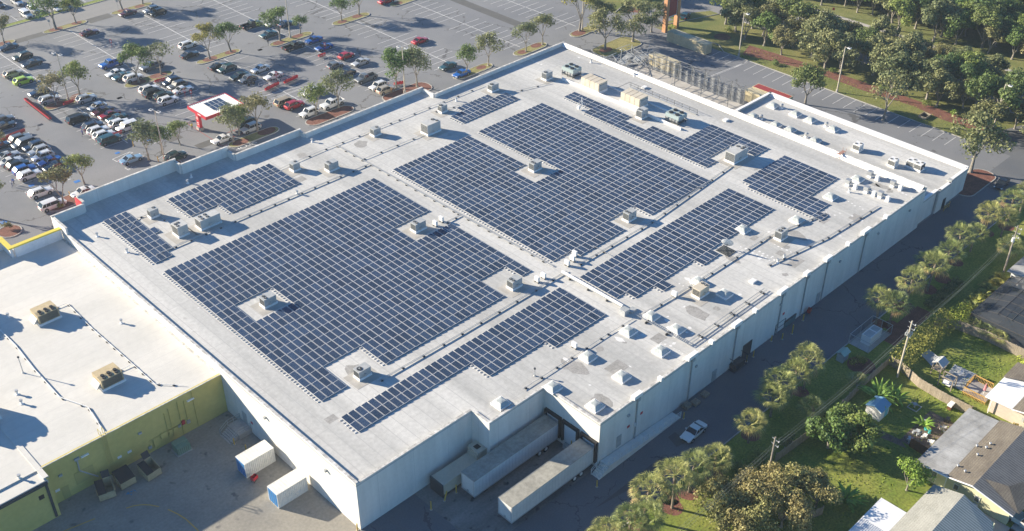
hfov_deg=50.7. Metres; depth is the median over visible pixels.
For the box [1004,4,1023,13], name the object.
oak tree
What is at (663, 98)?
roof railing
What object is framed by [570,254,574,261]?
split condenser
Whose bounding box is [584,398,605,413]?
skylight
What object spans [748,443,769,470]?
shrub
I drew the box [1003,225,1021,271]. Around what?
utility pole
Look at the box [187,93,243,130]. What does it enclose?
kiosk canopy
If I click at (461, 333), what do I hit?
roof conduit
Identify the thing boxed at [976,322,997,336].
shrub
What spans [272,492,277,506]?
door
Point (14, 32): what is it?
road
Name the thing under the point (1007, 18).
oak tree
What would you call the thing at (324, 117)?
kerbed island
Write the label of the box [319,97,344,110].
pickup truck
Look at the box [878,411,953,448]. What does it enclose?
stone patio
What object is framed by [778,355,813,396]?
palm tree
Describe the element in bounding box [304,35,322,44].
parked car
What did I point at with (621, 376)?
skylight
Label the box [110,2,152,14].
kerbed island
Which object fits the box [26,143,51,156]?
parked suv
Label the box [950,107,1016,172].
tree
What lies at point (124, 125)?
parked minivan
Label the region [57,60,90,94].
tree
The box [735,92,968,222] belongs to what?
annex building
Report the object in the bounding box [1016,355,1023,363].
shrub
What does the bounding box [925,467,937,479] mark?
window
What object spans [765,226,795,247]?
rooftop unit
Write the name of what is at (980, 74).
oak tree
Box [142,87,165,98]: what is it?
parked minivan
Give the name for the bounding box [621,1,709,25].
entrance drive
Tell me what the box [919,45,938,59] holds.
oak tree
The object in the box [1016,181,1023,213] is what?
palm tree
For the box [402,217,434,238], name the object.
rooftop unit
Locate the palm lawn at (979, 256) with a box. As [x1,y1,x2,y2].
[624,202,1023,530]
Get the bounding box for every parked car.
[0,42,18,51]
[0,120,16,130]
[0,140,11,148]
[0,150,20,160]
[0,155,22,167]
[21,59,42,68]
[27,87,49,97]
[36,155,61,166]
[42,160,66,171]
[49,5,61,11]
[70,185,94,198]
[79,28,99,36]
[91,106,113,115]
[97,109,120,120]
[104,68,125,77]
[105,113,128,122]
[111,71,130,81]
[118,9,136,17]
[119,153,143,165]
[172,85,193,94]
[179,50,199,59]
[208,62,225,71]
[210,133,233,144]
[229,71,247,80]
[250,64,270,73]
[259,30,277,38]
[263,71,283,80]
[277,20,293,27]
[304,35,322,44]
[314,43,333,51]
[339,68,355,76]
[351,57,369,67]
[377,0,393,4]
[411,37,428,44]
[438,61,456,70]
[452,69,470,78]
[680,419,707,442]
[994,177,1009,190]
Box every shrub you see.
[0,221,12,227]
[731,456,758,475]
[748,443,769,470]
[771,59,779,64]
[778,432,795,445]
[849,353,866,365]
[922,98,932,106]
[950,108,958,114]
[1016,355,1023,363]
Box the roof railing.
[618,82,697,114]
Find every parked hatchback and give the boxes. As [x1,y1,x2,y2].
[86,101,107,111]
[238,73,256,83]
[326,61,343,69]
[337,51,354,60]
[680,12,690,19]
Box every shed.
[865,396,890,421]
[921,349,947,367]
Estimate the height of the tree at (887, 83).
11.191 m
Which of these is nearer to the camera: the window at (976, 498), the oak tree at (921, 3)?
the window at (976, 498)
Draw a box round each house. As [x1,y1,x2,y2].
[890,485,994,530]
[916,408,1023,524]
[985,362,1023,425]
[1007,256,1023,277]
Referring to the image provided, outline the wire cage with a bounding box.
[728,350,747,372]
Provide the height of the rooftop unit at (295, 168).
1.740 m
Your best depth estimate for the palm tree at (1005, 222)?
197.95 m
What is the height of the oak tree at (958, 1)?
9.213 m
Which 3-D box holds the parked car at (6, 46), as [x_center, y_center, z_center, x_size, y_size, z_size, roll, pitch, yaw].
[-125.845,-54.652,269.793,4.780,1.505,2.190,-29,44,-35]
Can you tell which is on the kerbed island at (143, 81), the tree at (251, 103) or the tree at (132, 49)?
the tree at (132, 49)
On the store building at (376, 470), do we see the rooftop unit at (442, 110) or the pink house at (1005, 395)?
the rooftop unit at (442, 110)
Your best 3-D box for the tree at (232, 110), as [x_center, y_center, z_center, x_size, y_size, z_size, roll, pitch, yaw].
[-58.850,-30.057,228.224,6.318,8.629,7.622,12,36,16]
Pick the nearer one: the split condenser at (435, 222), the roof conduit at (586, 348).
the roof conduit at (586, 348)
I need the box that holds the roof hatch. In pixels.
[749,278,756,283]
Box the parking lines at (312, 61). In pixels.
[0,0,955,203]
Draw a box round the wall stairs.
[219,413,251,443]
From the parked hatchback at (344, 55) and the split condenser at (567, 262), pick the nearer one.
the split condenser at (567, 262)
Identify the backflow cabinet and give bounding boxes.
[836,347,850,362]
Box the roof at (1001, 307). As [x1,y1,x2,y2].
[968,276,1023,348]
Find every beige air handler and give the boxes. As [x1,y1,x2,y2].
[580,73,607,92]
[620,88,647,108]
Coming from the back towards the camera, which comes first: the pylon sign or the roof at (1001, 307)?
the pylon sign
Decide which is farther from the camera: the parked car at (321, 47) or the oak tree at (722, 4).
the oak tree at (722, 4)
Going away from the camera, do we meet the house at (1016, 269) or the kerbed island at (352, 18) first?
the house at (1016, 269)
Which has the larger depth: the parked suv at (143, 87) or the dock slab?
the parked suv at (143, 87)
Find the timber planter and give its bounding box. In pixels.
[918,112,930,119]
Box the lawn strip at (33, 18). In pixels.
[6,0,102,26]
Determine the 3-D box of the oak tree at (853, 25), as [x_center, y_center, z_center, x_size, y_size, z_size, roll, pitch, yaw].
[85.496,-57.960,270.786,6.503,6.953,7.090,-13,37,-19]
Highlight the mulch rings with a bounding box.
[629,5,1014,529]
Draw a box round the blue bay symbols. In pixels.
[0,139,149,223]
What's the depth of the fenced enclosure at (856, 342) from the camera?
175.22 m
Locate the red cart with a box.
[250,473,257,482]
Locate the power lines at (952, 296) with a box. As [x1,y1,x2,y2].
[679,228,1023,528]
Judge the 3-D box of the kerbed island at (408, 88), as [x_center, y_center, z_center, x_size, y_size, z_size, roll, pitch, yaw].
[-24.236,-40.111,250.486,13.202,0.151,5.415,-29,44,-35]
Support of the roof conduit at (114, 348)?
on the olive store building at (55, 450)
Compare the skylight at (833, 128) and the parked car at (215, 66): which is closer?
the skylight at (833, 128)
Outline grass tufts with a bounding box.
[633,0,1014,530]
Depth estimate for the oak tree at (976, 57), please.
244.44 m
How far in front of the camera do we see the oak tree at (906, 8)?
274.99 m
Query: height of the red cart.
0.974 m
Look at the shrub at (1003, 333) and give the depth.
173.86 m
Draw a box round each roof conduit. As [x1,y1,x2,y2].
[0,329,100,427]
[58,303,178,386]
[130,214,171,227]
[157,164,368,254]
[259,85,483,177]
[336,145,553,265]
[362,134,423,159]
[378,270,566,381]
[434,83,547,111]
[523,319,631,388]
[577,165,730,264]
[642,213,826,313]
[768,206,878,265]
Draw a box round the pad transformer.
[171,436,192,457]
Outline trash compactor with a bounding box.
[430,440,486,497]
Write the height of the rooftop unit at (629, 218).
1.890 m
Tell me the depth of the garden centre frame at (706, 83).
251.00 m
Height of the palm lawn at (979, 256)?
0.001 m
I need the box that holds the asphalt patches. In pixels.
[14,0,685,507]
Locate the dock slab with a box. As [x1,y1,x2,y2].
[415,440,595,530]
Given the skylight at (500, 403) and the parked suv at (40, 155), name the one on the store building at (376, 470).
the skylight at (500, 403)
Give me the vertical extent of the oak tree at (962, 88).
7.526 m
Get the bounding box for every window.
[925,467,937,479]
[952,483,958,491]
[973,495,979,502]
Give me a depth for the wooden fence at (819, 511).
144.16 m
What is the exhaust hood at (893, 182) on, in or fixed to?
on the store building at (376, 470)
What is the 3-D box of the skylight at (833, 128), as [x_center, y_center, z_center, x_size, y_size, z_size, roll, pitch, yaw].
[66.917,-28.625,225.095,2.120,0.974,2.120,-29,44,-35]
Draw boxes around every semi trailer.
[461,414,557,497]
[498,438,593,523]
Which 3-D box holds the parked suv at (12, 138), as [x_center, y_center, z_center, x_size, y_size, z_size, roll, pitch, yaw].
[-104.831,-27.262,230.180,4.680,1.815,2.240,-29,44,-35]
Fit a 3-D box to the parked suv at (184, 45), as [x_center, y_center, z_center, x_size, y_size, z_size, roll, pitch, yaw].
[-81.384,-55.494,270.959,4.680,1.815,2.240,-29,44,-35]
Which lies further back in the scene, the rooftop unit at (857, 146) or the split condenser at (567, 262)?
the rooftop unit at (857, 146)
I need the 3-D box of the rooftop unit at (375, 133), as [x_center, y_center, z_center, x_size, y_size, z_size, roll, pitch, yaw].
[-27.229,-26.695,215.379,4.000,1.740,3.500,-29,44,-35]
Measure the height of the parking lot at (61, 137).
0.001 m
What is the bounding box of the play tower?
[930,356,948,377]
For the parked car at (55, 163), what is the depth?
220.18 m
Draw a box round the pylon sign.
[662,0,680,32]
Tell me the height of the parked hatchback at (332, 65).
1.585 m
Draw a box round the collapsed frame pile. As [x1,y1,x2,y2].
[603,44,652,70]
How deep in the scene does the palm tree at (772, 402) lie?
157.68 m
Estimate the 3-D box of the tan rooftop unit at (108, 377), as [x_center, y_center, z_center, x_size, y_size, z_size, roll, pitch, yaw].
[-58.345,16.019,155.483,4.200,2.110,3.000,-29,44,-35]
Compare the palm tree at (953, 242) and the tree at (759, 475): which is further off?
the palm tree at (953, 242)
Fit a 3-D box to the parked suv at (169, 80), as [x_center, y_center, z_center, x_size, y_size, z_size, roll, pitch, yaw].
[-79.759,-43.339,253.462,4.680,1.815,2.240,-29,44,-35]
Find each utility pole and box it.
[769,437,779,467]
[896,321,915,377]
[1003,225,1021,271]
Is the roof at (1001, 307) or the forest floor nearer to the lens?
the roof at (1001, 307)
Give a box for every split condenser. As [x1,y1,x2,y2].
[432,219,437,226]
[439,215,443,222]
[534,275,539,283]
[541,271,545,279]
[564,259,569,266]
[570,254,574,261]
[571,340,577,349]
[572,249,577,257]
[671,290,677,297]
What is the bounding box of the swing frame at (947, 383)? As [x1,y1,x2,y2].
[937,371,957,391]
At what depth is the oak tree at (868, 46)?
254.20 m
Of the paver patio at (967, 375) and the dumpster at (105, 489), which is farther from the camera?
the paver patio at (967, 375)
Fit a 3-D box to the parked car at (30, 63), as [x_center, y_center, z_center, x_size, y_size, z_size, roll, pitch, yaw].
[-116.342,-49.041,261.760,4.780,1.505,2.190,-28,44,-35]
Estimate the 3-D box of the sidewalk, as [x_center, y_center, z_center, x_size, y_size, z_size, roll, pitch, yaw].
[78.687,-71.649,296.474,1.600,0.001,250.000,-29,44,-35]
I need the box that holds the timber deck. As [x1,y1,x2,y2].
[962,374,993,404]
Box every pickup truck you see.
[98,58,123,69]
[139,60,164,72]
[239,19,261,30]
[281,40,304,51]
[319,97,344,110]
[353,72,377,84]
[1008,511,1023,528]
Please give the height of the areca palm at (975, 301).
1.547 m
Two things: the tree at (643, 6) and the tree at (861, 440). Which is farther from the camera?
the tree at (643, 6)
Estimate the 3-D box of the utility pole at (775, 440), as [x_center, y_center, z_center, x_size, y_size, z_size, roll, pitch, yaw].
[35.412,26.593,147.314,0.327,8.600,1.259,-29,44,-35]
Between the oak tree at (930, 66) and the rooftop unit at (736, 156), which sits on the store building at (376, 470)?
the rooftop unit at (736, 156)
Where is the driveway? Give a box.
[984,513,1023,530]
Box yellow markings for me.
[64,504,198,530]
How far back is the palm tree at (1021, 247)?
190.88 m
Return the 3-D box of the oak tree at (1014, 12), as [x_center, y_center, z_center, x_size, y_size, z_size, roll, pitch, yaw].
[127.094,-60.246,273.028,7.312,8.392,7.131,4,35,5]
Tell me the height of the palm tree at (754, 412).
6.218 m
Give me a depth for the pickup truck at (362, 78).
254.41 m
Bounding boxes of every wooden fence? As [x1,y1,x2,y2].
[775,385,857,461]
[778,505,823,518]
[856,356,889,390]
[889,356,972,412]
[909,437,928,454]
[933,318,1023,358]
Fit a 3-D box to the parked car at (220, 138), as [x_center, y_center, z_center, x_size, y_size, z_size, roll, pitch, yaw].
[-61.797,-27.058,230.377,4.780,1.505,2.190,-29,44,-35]
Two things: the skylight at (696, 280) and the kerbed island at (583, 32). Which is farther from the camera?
the kerbed island at (583, 32)
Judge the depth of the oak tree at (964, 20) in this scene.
269.19 m
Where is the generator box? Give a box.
[860,325,881,345]
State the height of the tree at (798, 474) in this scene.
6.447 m
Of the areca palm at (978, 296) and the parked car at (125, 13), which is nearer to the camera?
the areca palm at (978, 296)
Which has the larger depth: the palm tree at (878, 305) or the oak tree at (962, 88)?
the oak tree at (962, 88)
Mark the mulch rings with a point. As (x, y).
(858, 367)
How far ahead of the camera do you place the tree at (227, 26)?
265.19 m
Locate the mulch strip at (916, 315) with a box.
[743,45,983,345]
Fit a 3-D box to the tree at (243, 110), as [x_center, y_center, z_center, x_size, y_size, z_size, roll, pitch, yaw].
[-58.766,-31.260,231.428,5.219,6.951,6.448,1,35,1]
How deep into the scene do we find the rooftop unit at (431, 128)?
215.87 m
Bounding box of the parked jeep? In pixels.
[18,8,32,18]
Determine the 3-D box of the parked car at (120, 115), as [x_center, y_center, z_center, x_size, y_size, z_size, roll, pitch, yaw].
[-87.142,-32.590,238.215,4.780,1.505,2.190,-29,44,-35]
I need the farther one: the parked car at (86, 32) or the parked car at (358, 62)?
the parked car at (86, 32)
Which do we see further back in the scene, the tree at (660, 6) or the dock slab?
the tree at (660, 6)
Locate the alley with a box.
[361,125,1023,530]
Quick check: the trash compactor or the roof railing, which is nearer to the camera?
the trash compactor
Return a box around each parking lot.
[0,0,91,24]
[0,0,1009,244]
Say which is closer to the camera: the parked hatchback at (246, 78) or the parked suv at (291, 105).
the parked suv at (291, 105)
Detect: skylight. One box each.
[490,396,510,411]
[542,380,562,394]
[578,350,597,363]
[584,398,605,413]
[612,370,631,383]
[619,325,637,337]
[642,310,660,322]
[651,344,670,357]
[667,323,685,336]
[690,276,707,284]
[715,288,733,299]
[735,224,750,234]
[749,113,758,118]
[766,102,779,109]
[770,121,782,127]
[784,126,796,132]
[788,110,801,117]
[788,215,805,224]
[803,116,816,123]
[809,136,821,142]
[823,192,838,201]
[826,125,839,132]
[850,174,864,183]
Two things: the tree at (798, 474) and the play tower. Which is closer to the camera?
the tree at (798, 474)
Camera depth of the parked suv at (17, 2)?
293.67 m
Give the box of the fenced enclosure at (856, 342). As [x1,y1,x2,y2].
[848,315,892,352]
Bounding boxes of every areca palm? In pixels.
[957,299,979,313]
[965,293,985,304]
[973,288,992,298]
[974,282,999,293]
[983,277,1006,288]
[989,271,1009,280]
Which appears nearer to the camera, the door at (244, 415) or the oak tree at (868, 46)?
the door at (244, 415)
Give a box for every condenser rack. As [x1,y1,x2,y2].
[562,62,581,78]
[665,108,686,125]
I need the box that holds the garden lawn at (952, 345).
[702,249,1023,530]
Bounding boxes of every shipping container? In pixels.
[235,440,275,477]
[267,468,307,507]
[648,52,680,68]
[667,29,711,54]
[744,87,765,101]
[752,83,792,99]
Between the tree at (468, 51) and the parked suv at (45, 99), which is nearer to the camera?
the parked suv at (45, 99)
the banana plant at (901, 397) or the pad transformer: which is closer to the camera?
the pad transformer
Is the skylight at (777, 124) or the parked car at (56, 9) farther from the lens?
the parked car at (56, 9)
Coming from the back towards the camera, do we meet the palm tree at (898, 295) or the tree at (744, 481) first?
the palm tree at (898, 295)
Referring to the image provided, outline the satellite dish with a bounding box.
[716,239,735,256]
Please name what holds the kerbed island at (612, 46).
on the parking lot at (61, 137)
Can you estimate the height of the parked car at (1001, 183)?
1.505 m
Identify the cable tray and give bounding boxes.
[561,270,766,344]
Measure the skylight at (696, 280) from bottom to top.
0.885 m
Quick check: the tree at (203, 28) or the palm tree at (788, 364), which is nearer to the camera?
the palm tree at (788, 364)
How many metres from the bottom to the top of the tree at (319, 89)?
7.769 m
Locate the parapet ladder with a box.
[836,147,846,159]
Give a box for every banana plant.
[829,482,868,512]
[855,378,899,412]
[882,382,912,406]
[912,415,934,429]
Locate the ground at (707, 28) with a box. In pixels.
[85,0,1023,530]
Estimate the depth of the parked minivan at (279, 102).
243.65 m
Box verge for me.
[767,0,1006,77]
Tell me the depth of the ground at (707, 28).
262.62 m
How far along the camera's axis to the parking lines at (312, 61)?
266.60 m
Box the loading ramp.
[591,412,680,479]
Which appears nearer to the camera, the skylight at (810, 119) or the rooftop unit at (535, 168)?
the rooftop unit at (535, 168)
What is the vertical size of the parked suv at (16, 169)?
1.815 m
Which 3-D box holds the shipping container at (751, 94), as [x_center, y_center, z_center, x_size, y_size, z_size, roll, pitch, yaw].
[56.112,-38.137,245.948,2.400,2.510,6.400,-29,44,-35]
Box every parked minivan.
[10,134,35,150]
[37,197,66,212]
[65,112,89,125]
[96,132,122,145]
[115,118,136,132]
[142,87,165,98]
[273,95,295,107]
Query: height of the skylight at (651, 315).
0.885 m
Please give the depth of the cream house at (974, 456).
148.77 m
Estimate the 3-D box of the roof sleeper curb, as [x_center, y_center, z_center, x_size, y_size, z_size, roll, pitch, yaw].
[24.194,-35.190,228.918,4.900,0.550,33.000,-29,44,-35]
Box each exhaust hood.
[845,178,857,189]
[863,184,876,196]
[867,169,879,180]
[877,190,890,201]
[890,179,902,190]
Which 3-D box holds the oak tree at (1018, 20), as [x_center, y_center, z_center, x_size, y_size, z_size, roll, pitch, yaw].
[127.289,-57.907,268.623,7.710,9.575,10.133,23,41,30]
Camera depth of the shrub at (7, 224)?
201.42 m
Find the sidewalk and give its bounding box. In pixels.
[814,8,1012,70]
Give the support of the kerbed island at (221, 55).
on the parking lot at (61, 137)
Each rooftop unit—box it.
[29,300,61,326]
[91,362,125,391]
[139,206,167,224]
[164,219,197,243]
[188,209,228,235]
[250,291,286,315]
[282,160,307,176]
[317,158,346,176]
[343,362,381,389]
[363,125,387,141]
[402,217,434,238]
[413,117,448,140]
[430,102,454,117]
[481,81,505,95]
[497,274,531,297]
[521,158,549,177]
[535,69,558,84]
[614,207,644,227]
[629,106,651,123]
[682,281,716,306]
[717,143,754,169]
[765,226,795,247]
[851,141,863,152]
[886,156,899,168]
[905,157,917,169]
[912,160,925,172]
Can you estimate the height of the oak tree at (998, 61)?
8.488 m
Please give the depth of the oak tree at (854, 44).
255.18 m
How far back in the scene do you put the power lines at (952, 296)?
153.78 m
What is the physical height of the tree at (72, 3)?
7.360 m
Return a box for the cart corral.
[176,94,198,104]
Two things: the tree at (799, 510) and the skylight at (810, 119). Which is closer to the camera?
the tree at (799, 510)
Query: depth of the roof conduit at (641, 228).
189.72 m
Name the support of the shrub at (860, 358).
on the mulch rings
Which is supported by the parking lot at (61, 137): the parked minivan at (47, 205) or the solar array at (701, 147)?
the parked minivan at (47, 205)
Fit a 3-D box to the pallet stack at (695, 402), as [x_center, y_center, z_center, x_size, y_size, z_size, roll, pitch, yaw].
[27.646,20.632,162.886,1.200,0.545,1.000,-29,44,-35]
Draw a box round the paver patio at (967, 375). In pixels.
[943,365,976,390]
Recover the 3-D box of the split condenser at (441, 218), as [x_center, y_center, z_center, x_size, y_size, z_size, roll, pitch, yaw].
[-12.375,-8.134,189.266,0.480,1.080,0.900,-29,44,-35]
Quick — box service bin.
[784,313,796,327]
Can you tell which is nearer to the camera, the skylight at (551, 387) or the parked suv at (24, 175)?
the skylight at (551, 387)
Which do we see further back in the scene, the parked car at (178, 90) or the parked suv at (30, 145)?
the parked car at (178, 90)
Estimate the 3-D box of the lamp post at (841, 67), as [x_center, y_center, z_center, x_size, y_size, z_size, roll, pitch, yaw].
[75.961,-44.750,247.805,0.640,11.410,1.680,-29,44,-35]
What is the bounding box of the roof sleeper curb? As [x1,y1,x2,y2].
[562,74,689,129]
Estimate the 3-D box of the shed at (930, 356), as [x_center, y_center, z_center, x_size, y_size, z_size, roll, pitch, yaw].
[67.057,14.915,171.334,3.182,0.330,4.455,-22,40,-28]
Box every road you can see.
[0,0,152,41]
[681,0,1023,111]
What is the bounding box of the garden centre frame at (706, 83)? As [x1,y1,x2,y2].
[619,50,750,109]
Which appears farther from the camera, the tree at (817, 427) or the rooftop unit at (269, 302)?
the rooftop unit at (269, 302)
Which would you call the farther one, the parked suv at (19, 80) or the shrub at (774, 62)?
the shrub at (774, 62)
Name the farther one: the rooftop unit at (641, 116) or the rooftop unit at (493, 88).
the rooftop unit at (493, 88)
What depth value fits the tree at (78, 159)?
212.62 m
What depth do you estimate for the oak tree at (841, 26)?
263.07 m
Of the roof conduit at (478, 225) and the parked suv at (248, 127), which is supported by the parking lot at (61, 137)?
the parked suv at (248, 127)
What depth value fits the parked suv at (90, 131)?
232.26 m
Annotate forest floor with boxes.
[801,0,1023,70]
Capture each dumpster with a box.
[94,469,116,501]
[111,464,136,489]
[137,450,161,481]
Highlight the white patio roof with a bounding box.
[849,498,905,530]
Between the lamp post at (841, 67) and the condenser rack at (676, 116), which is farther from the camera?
the lamp post at (841, 67)
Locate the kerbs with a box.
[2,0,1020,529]
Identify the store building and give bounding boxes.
[0,227,227,530]
[50,42,927,528]
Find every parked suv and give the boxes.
[0,114,14,121]
[2,68,23,78]
[4,159,30,171]
[7,132,29,143]
[10,0,23,5]
[11,163,36,175]
[12,50,32,61]
[12,75,33,85]
[16,168,41,181]
[21,138,45,151]
[26,4,39,13]
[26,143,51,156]
[27,186,53,199]
[30,149,54,162]
[37,94,59,104]
[74,93,96,104]
[81,120,104,130]
[85,124,109,135]
[91,129,114,140]
[107,117,127,128]
[122,72,143,82]
[137,84,159,93]
[142,4,159,14]
[148,7,166,16]
[152,90,173,100]
[156,94,178,105]
[161,75,182,86]
[163,150,187,160]
[166,78,187,90]
[177,40,196,49]
[216,62,236,73]
[236,116,255,128]
[240,121,261,133]
[283,99,304,110]
[298,105,319,118]
[368,79,388,90]
[375,84,395,94]
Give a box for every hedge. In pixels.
[889,307,957,373]
[923,275,964,309]
[941,301,973,329]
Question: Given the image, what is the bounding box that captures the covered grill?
[947,401,954,410]
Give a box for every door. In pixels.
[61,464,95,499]
[236,458,241,472]
[240,462,245,476]
[242,411,247,423]
[267,487,273,502]
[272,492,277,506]
[616,434,621,447]
[711,369,716,381]
[742,339,752,357]
[815,291,820,303]
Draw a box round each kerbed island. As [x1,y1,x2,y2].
[0,39,14,46]
[0,224,21,237]
[42,92,92,110]
[43,20,86,33]
[49,194,75,211]
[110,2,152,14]
[124,71,172,87]
[196,49,240,63]
[228,126,279,147]
[269,31,311,46]
[305,105,353,125]
[332,12,369,25]
[382,82,431,100]
[389,0,415,6]
[453,63,492,79]
[513,42,546,55]
[569,25,597,36]
[592,36,641,57]
[957,169,995,196]
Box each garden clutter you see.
[912,429,921,435]
[927,439,934,444]
[939,425,946,432]
[943,416,950,422]
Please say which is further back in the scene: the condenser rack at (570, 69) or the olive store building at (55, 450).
the condenser rack at (570, 69)
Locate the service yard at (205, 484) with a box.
[33,411,361,530]
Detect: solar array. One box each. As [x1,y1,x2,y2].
[102,211,171,264]
[162,178,530,402]
[166,164,298,216]
[339,287,605,432]
[392,103,708,261]
[450,92,518,123]
[563,92,768,167]
[579,188,772,298]
[741,155,837,220]
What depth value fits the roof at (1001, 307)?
177.06 m
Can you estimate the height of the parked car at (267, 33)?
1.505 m
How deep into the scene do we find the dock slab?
146.76 m
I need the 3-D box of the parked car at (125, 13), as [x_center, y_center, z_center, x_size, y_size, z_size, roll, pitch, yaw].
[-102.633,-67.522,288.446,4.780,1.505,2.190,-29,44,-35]
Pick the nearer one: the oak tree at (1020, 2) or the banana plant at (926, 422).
the banana plant at (926, 422)
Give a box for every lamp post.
[51,52,69,99]
[148,108,164,160]
[285,0,290,37]
[396,45,407,92]
[738,13,749,56]
[836,47,851,91]
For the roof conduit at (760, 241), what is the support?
on the store building at (376, 470)
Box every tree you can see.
[0,12,10,42]
[0,131,5,141]
[27,0,62,28]
[35,70,65,104]
[36,164,73,205]
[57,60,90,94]
[58,0,83,22]
[60,154,94,183]
[117,40,153,82]
[125,117,159,160]
[143,40,176,74]
[147,123,172,153]
[165,120,187,144]
[190,22,221,58]
[212,21,241,51]
[212,102,244,141]
[223,103,248,134]
[238,91,271,130]
[255,6,285,40]
[291,14,308,33]
[297,81,329,115]
[319,68,354,107]
[328,0,350,20]
[348,0,361,14]
[381,47,413,88]
[402,44,431,86]
[456,42,476,69]
[474,31,504,65]
[510,21,539,51]
[529,13,557,44]
[562,0,593,30]
[584,525,606,530]
[586,0,616,31]
[587,5,626,48]
[587,516,628,530]
[610,501,652,530]
[619,0,656,41]
[625,498,666,530]
[627,471,673,520]
[642,0,666,32]
[653,456,696,508]
[676,446,713,492]
[693,473,749,511]
[698,441,735,475]
[703,490,748,530]
[709,0,731,24]
[716,505,753,530]
[719,0,754,31]
[727,469,792,508]
[729,4,760,39]
[731,479,782,530]
[732,407,770,443]
[738,461,786,502]
[739,0,768,28]
[750,10,782,45]
[751,380,791,416]
[758,3,786,35]
[758,365,800,402]
[758,485,815,530]
[765,0,796,25]
[770,461,824,508]
[772,24,798,54]
[776,0,821,21]
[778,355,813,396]
[784,15,807,46]
[790,62,828,104]
[790,341,828,389]
[790,467,844,507]
[793,17,829,57]
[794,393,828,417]
[803,466,830,487]
[805,7,848,34]
[805,408,850,454]
[806,29,847,69]
[813,19,843,59]
[823,31,863,71]
[823,401,865,433]
[832,411,884,455]
[844,19,862,31]
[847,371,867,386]
[851,26,885,64]
[857,33,888,75]
[863,283,896,323]
[864,0,879,14]
[867,40,913,76]
[867,73,919,120]
[870,14,901,37]
[871,50,918,93]
[873,0,900,22]
[877,289,914,326]
[886,0,916,29]
[886,33,926,65]
[890,3,920,24]
[894,456,936,490]
[895,264,928,307]
[896,50,926,87]
[904,30,934,48]
[909,57,955,99]
[912,0,935,28]
[912,250,940,283]
[918,249,953,291]
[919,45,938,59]
[920,0,961,41]
[923,67,961,106]
[928,0,969,37]
[931,55,959,93]
[934,42,955,55]
[936,51,982,98]
[936,238,968,276]
[943,9,979,44]
[944,220,979,261]
[950,45,974,54]
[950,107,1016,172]
[952,76,980,107]
[953,0,974,15]
[956,50,989,96]
[957,0,976,36]
[958,58,997,77]
[963,68,994,103]
[963,221,990,251]
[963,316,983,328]
[964,71,1023,116]
[969,97,1009,137]
[970,0,1016,37]
[970,3,1006,47]
[971,200,1003,236]
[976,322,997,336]
[981,22,1011,53]
[984,53,1010,77]
[988,67,1023,107]
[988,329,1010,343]
[994,11,1014,46]
[994,206,1021,236]
[996,233,1023,263]
[997,185,1023,221]
[1000,25,1023,59]
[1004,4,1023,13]
[1008,13,1023,51]
[1008,96,1023,128]
[1009,0,1023,8]
[1009,10,1021,18]
[1014,107,1023,133]
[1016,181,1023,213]
[1018,38,1023,53]

